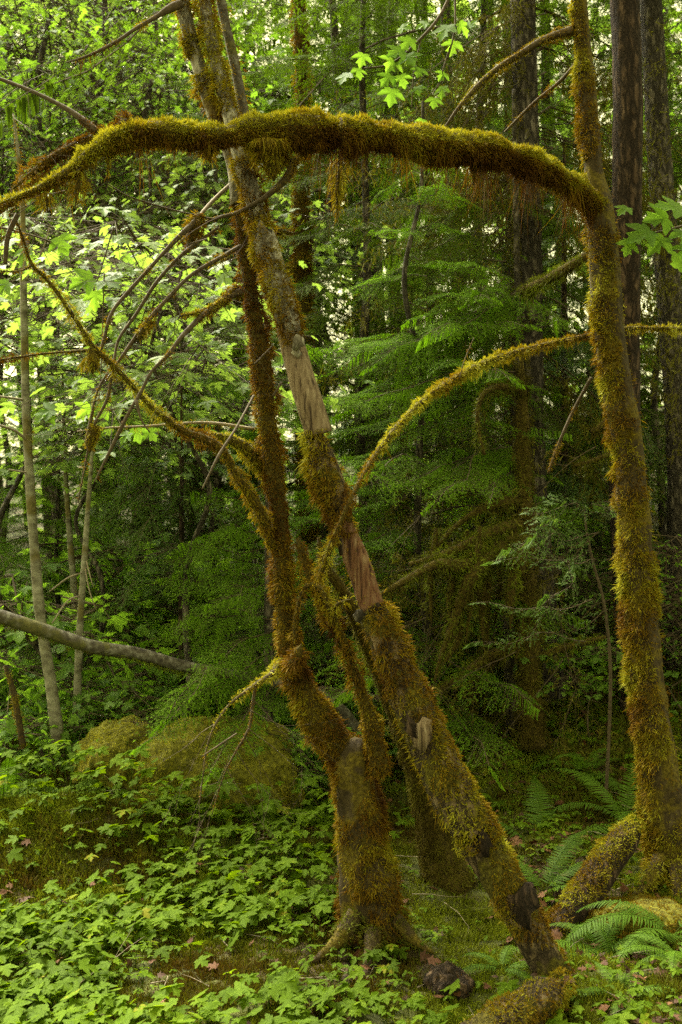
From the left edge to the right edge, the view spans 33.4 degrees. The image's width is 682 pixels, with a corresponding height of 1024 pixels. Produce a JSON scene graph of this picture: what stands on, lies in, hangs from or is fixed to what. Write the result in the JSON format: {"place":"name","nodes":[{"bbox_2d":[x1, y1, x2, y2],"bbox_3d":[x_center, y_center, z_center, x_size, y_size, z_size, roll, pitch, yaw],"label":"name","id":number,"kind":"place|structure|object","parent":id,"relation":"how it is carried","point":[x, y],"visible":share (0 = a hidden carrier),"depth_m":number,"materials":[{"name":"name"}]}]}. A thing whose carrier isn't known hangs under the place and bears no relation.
{"place":"outdoors","nodes":[
{"label":"outdoors","id":0,"kind":"place"},
{"bbox_2d":[0,408,681,1023],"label":"ground","id":1,"kind":"structure","parent":0,"point":[284,987],"depth_m":4.44,"materials":[{"name":"green plant"}]},
{"bbox_2d":[3,665,26,748],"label":"alder","id":2,"kind":"object","parent":1,"relation":"on","point":[17,713],"visible":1,"depth_m":5.94,"materials":[{"name":"brown plant"}]},
{"bbox_2d":[0,758,53,794],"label":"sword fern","id":3,"kind":"object","parent":1,"relation":"on","point":[8,776],"visible":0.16,"depth_m":5.78,"materials":[{"name":"green plant"}]},
{"bbox_2d":[0,113,65,746],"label":"alder","id":4,"kind":"object","parent":1,"relation":"on","point":[53,707],"visible":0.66,"depth_m":6.30,"materials":[{"name":"grey plant"}]},
{"bbox_2d":[0,698,79,780],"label":"shrub","id":5,"kind":"object","parent":1,"relation":"on","point":[27,748],"visible":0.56,"depth_m":6.33,"materials":[{"name":"green plant"}]},
{"bbox_2d":[3,708,111,786],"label":"shrub","id":6,"kind":"object","parent":1,"relation":"on","point":[76,731],"visible":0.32,"depth_m":6.42,"materials":[{"name":"green plant"}]},
{"bbox_2d":[0,130,115,645],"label":"hemlock","id":7,"kind":"object","parent":1,"relation":"on","point":[5,442],"visible":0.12,"depth_m":11.48,"materials":[{"name":"green plant"}]},
{"bbox_2d":[49,416,95,723],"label":"alder","id":8,"kind":"object","parent":1,"relation":"on","point":[77,689],"visible":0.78,"depth_m":6.50,"materials":[{"name":"grey plant"}]},
{"bbox_2d":[60,374,84,686],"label":"alder","id":9,"kind":"object","parent":1,"relation":"on","point":[72,571],"visible":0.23,"depth_m":7.61,"materials":[{"name":"grey plant"}]},
{"bbox_2d":[19,778,125,797],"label":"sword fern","id":10,"kind":"object","parent":1,"relation":"on","point":[52,787],"visible":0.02,"depth_m":6.17,"materials":[{"name":"green plant"}]},
{"bbox_2d":[0,309,164,720],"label":"hemlock","id":11,"kind":"object","parent":1,"relation":"on","point":[39,520],"visible":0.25,"depth_m":8.06,"materials":[{"name":"green plant"}]},
{"bbox_2d":[0,665,168,741],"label":"shrub","id":12,"kind":"object","parent":1,"relation":"on","point":[103,679],"visible":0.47,"depth_m":6.66,"materials":[{"name":"green plant"}]},
{"bbox_2d":[0,287,177,714],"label":"hemlock","id":13,"kind":"object","parent":1,"relation":"on","point":[57,598],"visible":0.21,"depth_m":8.33,"materials":[{"name":"green plant"}]},
{"bbox_2d":[0,570,183,780],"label":"shrub","id":14,"kind":"object","parent":1,"relation":"on","point":[116,621],"visible":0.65,"depth_m":6.79,"materials":[{"name":"green plant"}]},
{"bbox_2d":[0,0,185,507],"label":"maple","id":15,"kind":"object","parent":1,"relation":"on","point":[1,484],"visible":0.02,"depth_m":16.74,"materials":[{"name":"green plant"}]},
{"bbox_2d":[0,787,198,954],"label":"mound moss","id":16,"kind":"object","parent":1,"relation":"on","point":[71,801],"visible":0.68,"depth_m":5.09,"materials":[{"name":"green plant"}]},
{"bbox_2d":[0,131,219,607],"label":"hemlock","id":17,"kind":"object","parent":1,"relation":"on","point":[77,466],"visible":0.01,"depth_m":12.40,"materials":[{"name":"green plant"}]},
{"bbox_2d":[72,715,152,791],"bbox_3d":[-1.193,1.273,6.138,0.518,0.355,0.564,0,0,-44],"label":"mossy boulder","id":18,"kind":"object","parent":1,"relation":"on","point":[118,744],"visible":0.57,"depth_m":5.97,"materials":[{"name":"green plant"}]},
{"bbox_2d":[24,680,204,766],"bbox_3d":[-1.309,1.413,6.545,1.011,0.939,0.887,0,0,-14],"label":"shrub","id":19,"kind":"object","parent":1,"relation":"on","point":[94,712],"visible":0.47,"depth_m":6.47,"materials":[{"name":"green plant"}]},
{"bbox_2d":[0,331,234,674],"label":"vine maple","id":20,"kind":"object","parent":1,"relation":"on","point":[46,447],"visible":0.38,"depth_m":7.46,"materials":[{"name":"green plant"}]},
{"bbox_2d":[55,707,179,799],"bbox_3d":[-1.120,1.468,6.155,0.704,0.799,0.782,0,0,23],"label":"shrub","id":21,"kind":"object","parent":1,"relation":"on","point":[140,712],"visible":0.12,"depth_m":6.13,"materials":[{"name":"green plant"}]},
{"bbox_2d":[0,523,236,665],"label":"shrub","id":22,"kind":"object","parent":1,"relation":"on","point":[148,617],"visible":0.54,"depth_m":8.20,"materials":[{"name":"green plant"}]},
{"bbox_2d":[23,164,262,678],"bbox_3d":[-1.490,-0.499,9.671,2.520,4.870,2.445,0,0,-23],"label":"cedar","id":23,"kind":"object","parent":1,"relation":"on","point":[149,216],"visible":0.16,"depth_m":9.56,"materials":[{"name":"green plant"}]},
{"bbox_2d":[0,186,287,760],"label":"vine maple","id":24,"kind":"object","parent":1,"relation":"on","point":[34,335],"visible":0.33,"depth_m":7.31,"materials":[{"name":"green plant"}]},
{"bbox_2d":[0,64,291,640],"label":"alder","id":25,"kind":"object","parent":1,"relation":"on","point":[138,171],"visible":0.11,"depth_m":10.45,"materials":[{"name":"green plant"}]},
{"bbox_2d":[73,438,257,716],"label":"cedar","id":26,"kind":"object","parent":1,"relation":"on","point":[181,498],"visible":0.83,"depth_m":7.18,"materials":[{"name":"green plant"}]},
{"bbox_2d":[0,0,337,603],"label":"alder","id":27,"kind":"object","parent":1,"relation":"on","point":[37,14],"visible":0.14,"depth_m":11.84,"materials":[{"name":"green plant"}]},
{"bbox_2d":[0,740,337,853],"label":"undergrowth","id":28,"kind":"object","parent":1,"relation":"on","point":[75,757],"visible":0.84,"depth_m":5.39,"materials":[{"name":"green plant"}]},
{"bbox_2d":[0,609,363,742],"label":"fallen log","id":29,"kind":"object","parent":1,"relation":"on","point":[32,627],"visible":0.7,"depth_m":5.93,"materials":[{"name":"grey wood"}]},
{"bbox_2d":[112,638,261,721],"bbox_3d":[-0.987,1.321,7.363,0.946,1.001,1.078,0,0,7],"label":"shrub","id":30,"kind":"object","parent":1,"relation":"on","point":[171,681],"visible":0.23,"depth_m":7.24,"materials":[{"name":"green plant"}]},
{"bbox_2d":[0,206,375,717],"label":"vine maple","id":31,"kind":"object","parent":1,"relation":"on","point":[219,409],"visible":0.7,"depth_m":6.22,"materials":[{"name":"green plant"}]},
{"bbox_2d":[0,0,380,618],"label":"maple","id":32,"kind":"object","parent":1,"relation":"on","point":[26,63],"visible":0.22,"depth_m":11.03,"materials":[{"name":"green plant"}]},
{"bbox_2d":[29,14,354,706],"bbox_3d":[-1.143,-1.219,9.560,2.756,5.869,3.037,0,0,-8],"label":"hemlock","id":33,"kind":"object","parent":1,"relation":"on","point":[218,482],"visible":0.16,"depth_m":9.44,"materials":[{"name":"green plant"}]},
{"bbox_2d":[0,0,392,550],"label":"maple","id":34,"kind":"object","parent":1,"relation":"on","point":[174,41],"visible":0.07,"depth_m":13.24,"materials":[{"name":"green plant"}]},
{"bbox_2d":[1,146,392,651],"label":"maple","id":35,"kind":"object","parent":1,"relation":"on","point":[286,219],"visible":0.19,"depth_m":9.67,"materials":[{"name":"green plant"}]},
{"bbox_2d":[40,21,357,655],"bbox_3d":[-1.594,-1.462,11.619,3.658,7.070,3.549,0,0,42],"label":"cedar","id":36,"kind":"object","parent":1,"relation":"on","point":[195,462],"visible":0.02,"depth_m":11.41,"materials":[{"name":"green plant"}]},
{"bbox_2d":[125,715,305,819],"bbox_3d":[-0.657,1.324,5.982,0.851,0.503,0.832,0,0,42],"label":"mossy boulder","id":37,"kind":"object","parent":1,"relation":"on","point":[276,766],"visible":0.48,"depth_m":5.78,"materials":[{"name":"green plant"}]},
{"bbox_2d":[0,0,440,539],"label":"maple","id":38,"kind":"object","parent":1,"relation":"on","point":[163,75],"visible":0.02,"depth_m":17.62,"materials":[{"name":"green plant"}]},
{"bbox_2d":[0,0,444,970],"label":"mossy vine maple","id":39,"kind":"object","parent":1,"relation":"on","point":[372,910],"visible":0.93,"depth_m":4.24,"materials":[{"name":"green plant"}]},
{"bbox_2d":[0,227,160,444],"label":"maple branch","id":40,"kind":"object","parent":39,"relation":"attached to","point":[92,296],"visible":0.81,"depth_m":4.61,"materials":[{"name":"green plant"}]},
{"bbox_2d":[129,293,347,787],"bbox_3d":[-0.576,0.200,6.113,1.242,3.200,1.977,0,0,0],"label":"hemlock","id":41,"kind":"object","parent":1,"relation":"on","point":[266,701],"visible":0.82,"depth_m":6.35,"materials":[{"name":"green plant"}]},
{"bbox_2d":[162,467,317,761],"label":"hemlock","id":42,"kind":"object","parent":1,"relation":"on","point":[305,640],"visible":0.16,"depth_m":7.25,"materials":[{"name":"green plant"}]},
{"bbox_2d":[218,713,331,788],"bbox_3d":[-0.450,1.450,6.045,0.809,0.751,0.709,0,0,-23],"label":"shrub","id":43,"kind":"object","parent":1,"relation":"on","point":[307,771],"visible":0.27,"depth_m":5.91,"materials":[{"name":"green plant"}]},
{"bbox_2d":[270,0,325,685],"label":"mossy maple","id":44,"kind":"object","parent":1,"relation":"on","point":[301,251],"visible":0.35,"depth_m":8.95,"materials":[{"name":"brown plant"}]},
{"bbox_2d":[17,0,612,572],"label":"maple","id":45,"kind":"object","parent":1,"relation":"on","point":[283,62],"visible":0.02,"depth_m":15.52,"materials":[{"name":"green plant"}]},
{"bbox_2d":[61,0,573,634],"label":"hemlock","id":46,"kind":"object","parent":1,"relation":"on","point":[323,532],"visible":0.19,"depth_m":11.86,"materials":[{"name":"green plant"}]},
{"bbox_2d":[291,727,381,791],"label":"shrub","id":47,"kind":"object","parent":1,"relation":"on","point":[311,754],"visible":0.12,"depth_m":6.18,"materials":[{"name":"green plant"}]},
{"bbox_2d":[0,645,673,1021],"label":"twig litter","id":48,"kind":"object","parent":1,"relation":"on","point":[400,871],"visible":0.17,"depth_m":4.45,"materials":[{"name":"brown wood"}]},
{"bbox_2d":[0,0,681,900],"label":"mossy maple","id":49,"kind":"object","parent":1,"relation":"on","point":[274,140],"visible":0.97,"depth_m":4.91,"materials":[{"name":"green plant"}]},
{"bbox_2d":[336,0,476,122],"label":"maple branch","id":50,"kind":"object","parent":49,"relation":"attached to","point":[391,64],"visible":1,"depth_m":5.40,"materials":[{"name":"green plant"}]},
{"bbox_2d":[614,195,681,271],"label":"maple branch","id":51,"kind":"object","parent":49,"relation":"attached to","point":[656,240],"visible":1,"depth_m":4.79,"materials":[{"name":"green plant"}]},
{"bbox_2d":[0,623,681,1023],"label":"ground moss","id":52,"kind":"object","parent":1,"relation":"on","point":[428,919],"visible":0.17,"depth_m":4.73,"materials":[{"name":"green plant"}]},
{"bbox_2d":[0,0,681,705],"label":"conifer","id":53,"kind":"object","parent":1,"relation":"on","point":[522,82],"visible":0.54,"depth_m":7.42,"materials":[{"name":"green plant"}]},
{"bbox_2d":[0,624,681,1023],"bbox_3d":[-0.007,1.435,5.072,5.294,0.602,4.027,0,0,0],"label":"ground leaves","id":54,"kind":"object","parent":1,"relation":"on","point":[353,960],"visible":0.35,"depth_m":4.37,"materials":[{"name":"green plant"}]},
{"bbox_2d":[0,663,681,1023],"bbox_3d":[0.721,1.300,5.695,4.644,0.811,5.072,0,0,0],"label":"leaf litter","id":55,"kind":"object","parent":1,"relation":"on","point":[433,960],"visible":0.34,"depth_m":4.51,"materials":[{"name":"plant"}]},
{"bbox_2d":[0,477,681,800],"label":"undergrowth","id":56,"kind":"object","parent":1,"relation":"on","point":[675,674],"visible":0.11,"depth_m":7.67,"materials":[{"name":"green plant"}]},
{"bbox_2d":[194,67,494,407],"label":"maple","id":57,"kind":"object","parent":1,"relation":"on","point":[349,275],"visible":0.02,"depth_m":16.10,"materials":[{"name":"green plant"}]},
{"bbox_2d":[237,567,455,703],"bbox_3d":[0.114,1.121,7.795,1.452,1.484,1.308,0,0,22],"label":"shrub","id":58,"kind":"object","parent":1,"relation":"on","point":[326,661],"visible":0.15,"depth_m":7.76,"materials":[{"name":"green plant"}]},
{"bbox_2d":[318,686,382,705],"bbox_3d":[0.130,1.196,7.200,0.605,0.196,0.126,0,0,0],"label":"fallen log","id":59,"kind":"object","parent":1,"relation":"on","point":[323,688],"visible":0.04,"depth_m":7.17,"materials":[{"name":"brown wood"}]},
{"bbox_2d":[155,0,615,693],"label":"hemlock","id":60,"kind":"object","parent":1,"relation":"on","point":[359,444],"visible":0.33,"depth_m":8.33,"materials":[{"name":"green plant"}]},
{"bbox_2d":[185,101,608,791],"bbox_3d":[0.491,-0.283,7.007,2.655,4.414,2.832,0,0,-17],"label":"hemlock","id":61,"kind":"object","parent":1,"relation":"on","point":[419,465],"visible":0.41,"depth_m":6.78,"materials":[{"name":"green plant"}]},
{"bbox_2d":[315,537,478,894],"bbox_3d":[0.284,0.973,4.635,0.297,1.759,1.054,0,0,33],"label":"dark mossy trunk","id":62,"kind":"object","parent":1,"relation":"on","point":[442,865],"visible":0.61,"depth_m":4.79,"materials":[{"name":"plant"}]},
{"bbox_2d":[144,0,666,593],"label":"hemlock","id":63,"kind":"object","parent":1,"relation":"on","point":[268,48],"visible":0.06,"depth_m":13.28,"materials":[{"name":"green plant"}]},
{"bbox_2d":[189,0,681,977],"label":"peeled snag","id":64,"kind":"object","parent":1,"relation":"on","point":[459,804],"visible":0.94,"depth_m":4.09,"materials":[{"name":"green plant"}]},
{"bbox_2d":[233,0,654,554],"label":"conifer","id":65,"kind":"object","parent":1,"relation":"on","point":[451,67],"visible":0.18,"depth_m":10.42,"materials":[{"name":"green plant"}]},
{"bbox_2d":[307,89,583,739],"bbox_3d":[0.654,-0.503,6.781,1.962,4.194,1.593,0,0,0],"label":"hemlock","id":66,"kind":"object","parent":1,"relation":"on","point":[426,341],"visible":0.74,"depth_m":6.82,"materials":[{"name":"green plant"}]},
{"bbox_2d":[213,0,677,653],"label":"hemlock","id":67,"kind":"object","parent":1,"relation":"on","point":[587,586],"visible":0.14,"depth_m":8.67,"materials":[{"name":"green plant"}]},
{"bbox_2d":[423,960,475,1002],"bbox_3d":[0.370,1.612,3.896,0.192,0.154,0.184,0,0,0],"label":"rotten stump","id":68,"kind":"object","parent":1,"relation":"on","point":[438,977],"visible":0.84,"depth_m":3.86,"materials":[{"name":"brown wood"}]},
{"bbox_2d":[295,252,625,796],"bbox_3d":[0.657,0.338,6.571,1.662,3.515,1.859,0,0,-32],"label":"mossy dead conifer","id":69,"kind":"object","parent":1,"relation":"on","point":[521,583],"visible":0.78,"depth_m":6.42,"materials":[{"name":"green plant"}]},
{"bbox_2d":[314,0,610,549],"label":"conifer","id":70,"kind":"object","parent":1,"relation":"on","point":[427,173],"visible":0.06,"depth_m":14.93,"materials":[{"name":"green plant"}]},
{"bbox_2d":[280,0,681,671],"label":"conifer","id":71,"kind":"object","parent":1,"relation":"on","point":[656,44],"visible":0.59,"depth_m":7.84,"materials":[{"name":"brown plant"}]},
{"bbox_2d":[292,0,681,564],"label":"hemlock","id":72,"kind":"object","parent":1,"relation":"on","point":[508,220],"visible":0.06,"depth_m":12.28,"materials":[{"name":"green plant"}]},
{"bbox_2d":[470,686,505,705],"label":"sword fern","id":73,"kind":"object","parent":1,"relation":"on","point":[494,696],"visible":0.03,"depth_m":7.80,"materials":[{"name":"green plant"}]},
{"bbox_2d":[461,945,531,980],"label":"sword fern","id":74,"kind":"object","parent":1,"relation":"on","point":[504,959],"visible":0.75,"depth_m":4.00,"materials":[{"name":"green plant"}]},
{"bbox_2d":[402,776,617,841],"bbox_3d":[1.005,1.575,5.546,1.185,0.373,0.788,0,0,-32],"label":"sword fern","id":75,"kind":"object","parent":1,"relation":"on","point":[536,783],"visible":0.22,"depth_m":5.66,"materials":[{"name":"green plant"}]},
{"bbox_2d":[340,0,681,561],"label":"hemlock","id":76,"kind":"object","parent":1,"relation":"on","point":[602,54],"visible":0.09,"depth_m":11.44,"materials":[{"name":"green plant"}]},
{"bbox_2d":[458,966,577,1023],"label":"fallen log","id":77,"kind":"object","parent":1,"relation":"on","point":[533,1000],"visible":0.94,"depth_m":3.58,"materials":[{"name":"green plant"}]},
{"bbox_2d":[387,0,681,522],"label":"hemlock","id":78,"kind":"object","parent":1,"relation":"on","point":[677,136],"visible":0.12,"depth_m":10.57,"materials":[{"name":"green plant"}]},
{"bbox_2d":[455,545,615,680],"bbox_3d":[1.478,0.905,7.931,1.340,1.370,1.207,0,0,42],"label":"shrub","id":79,"kind":"object","parent":1,"relation":"on","point":[582,595],"visible":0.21,"depth_m":7.77,"materials":[{"name":"green plant"}]},
{"bbox_2d":[412,141,678,711],"bbox_3d":[1.652,-0.580,8.525,2.168,4.320,2.235,0,0,10],"label":"cedar","id":80,"kind":"object","parent":1,"relation":"on","point":[564,363],"visible":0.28,"depth_m":8.31,"materials":[{"name":"green plant"}]},
{"bbox_2d":[417,0,681,506],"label":"conifer","id":81,"kind":"object","parent":1,"relation":"on","point":[546,97],"visible":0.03,"depth_m":13.47,"materials":[{"name":"green plant"}]},
{"bbox_2d":[463,493,664,799],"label":"cedar","id":82,"kind":"object","parent":1,"relation":"on","point":[570,569],"visible":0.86,"depth_m":5.78,"materials":[{"name":"green plant"}]},
{"bbox_2d":[507,627,631,737],"bbox_3d":[1.423,1.128,6.748,0.828,0.876,0.943,0,0,33],"label":"shrub","id":83,"kind":"object","parent":1,"relation":"on","point":[596,656],"visible":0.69,"depth_m":6.62,"materials":[{"name":"green plant"}]},
{"bbox_2d":[518,828,625,903],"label":"sword fern","id":84,"kind":"object","parent":1,"relation":"on","point":[556,868],"visible":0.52,"depth_m":4.98,"materials":[{"name":"green plant"}]},
{"bbox_2d":[527,748,623,795],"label":"sword fern","id":85,"kind":"object","parent":1,"relation":"on","point":[580,761],"visible":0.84,"depth_m":6.21,"materials":[{"name":"green plant"}]},
{"bbox_2d":[470,0,681,607],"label":"hemlock","id":86,"kind":"object","parent":1,"relation":"on","point":[657,428],"visible":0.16,"depth_m":9.15,"materials":[{"name":"green plant"}]},
{"bbox_2d":[544,812,645,936],"bbox_3d":[1.005,1.586,4.705,0.720,0.593,0.209,0,0,-37],"label":"fallen log","id":87,"kind":"object","parent":1,"relation":"on","point":[596,876],"visible":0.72,"depth_m":4.71,"materials":[{"name":"green plant"}]},
{"bbox_2d":[570,921,619,954],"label":"sword fern","id":88,"kind":"object","parent":1,"relation":"on","point":[602,938],"visible":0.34,"depth_m":4.37,"materials":[{"name":"green plant"}]},
{"bbox_2d":[514,908,681,957],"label":"sword fern","id":89,"kind":"object","parent":1,"relation":"on","point":[609,932],"visible":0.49,"depth_m":4.36,"materials":[{"name":"green plant"}]},
{"bbox_2d":[537,0,681,260],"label":"maple","id":90,"kind":"object","parent":1,"relation":"on","point":[671,112],"visible":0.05,"depth_m":13.16,"materials":[{"name":"green plant"}]},
{"bbox_2d":[538,758,681,821],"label":"sword fern","id":91,"kind":"object","parent":1,"relation":"on","point":[622,812],"visible":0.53,"depth_m":5.76,"materials":[{"name":"green plant"}]},
{"bbox_2d":[558,600,662,636],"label":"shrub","id":92,"kind":"object","parent":1,"relation":"on","point":[600,624],"visible":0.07,"depth_m":8.63,"materials":[{"name":"green plant"}]},
{"bbox_2d":[560,899,681,963],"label":"sword fern","id":93,"kind":"object","parent":1,"relation":"on","point":[616,915],"visible":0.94,"depth_m":4.36,"materials":[{"name":"green plant"}]},
{"bbox_2d":[608,0,642,718],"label":"conifer","id":94,"kind":"object","parent":1,"relation":"on","point":[627,139],"visible":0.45,"depth_m":6.74,"materials":[{"name":"red plant"}]},
{"bbox_2d":[571,534,681,709],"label":"shrub","id":95,"kind":"object","parent":1,"relation":"on","point":[667,628],"visible":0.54,"depth_m":6.88,"materials":[{"name":"green plant"}]},
{"bbox_2d":[576,960,679,1016],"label":"sword fern","id":96,"kind":"object","parent":1,"relation":"on","point":[605,972],"visible":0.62,"depth_m":3.79,"materials":[{"name":"green plant"}]},
{"bbox_2d":[582,892,681,952],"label":"mossy boulder","id":97,"kind":"object","parent":1,"relation":"on","point":[667,910],"visible":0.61,"depth_m":4.53,"materials":[{"name":"green plant"}]},
{"bbox_2d":[610,933,681,977],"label":"sword fern","id":98,"kind":"object","parent":1,"relation":"on","point":[671,953],"visible":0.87,"depth_m":4.08,"materials":[{"name":"green plant"}]},
{"bbox_2d":[0,0,681,554],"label":"foliage","id":99,"kind":"object","parent":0,"point":[418,236],"depth_m":22.98,"materials":[{"name":"green plant"}]},
{"bbox_2d":[0,0,681,462],"label":"sky","id":100,"kind":"structure","parent":0,"point":[7,372],"materials":[{"name":"white"}]}
]}

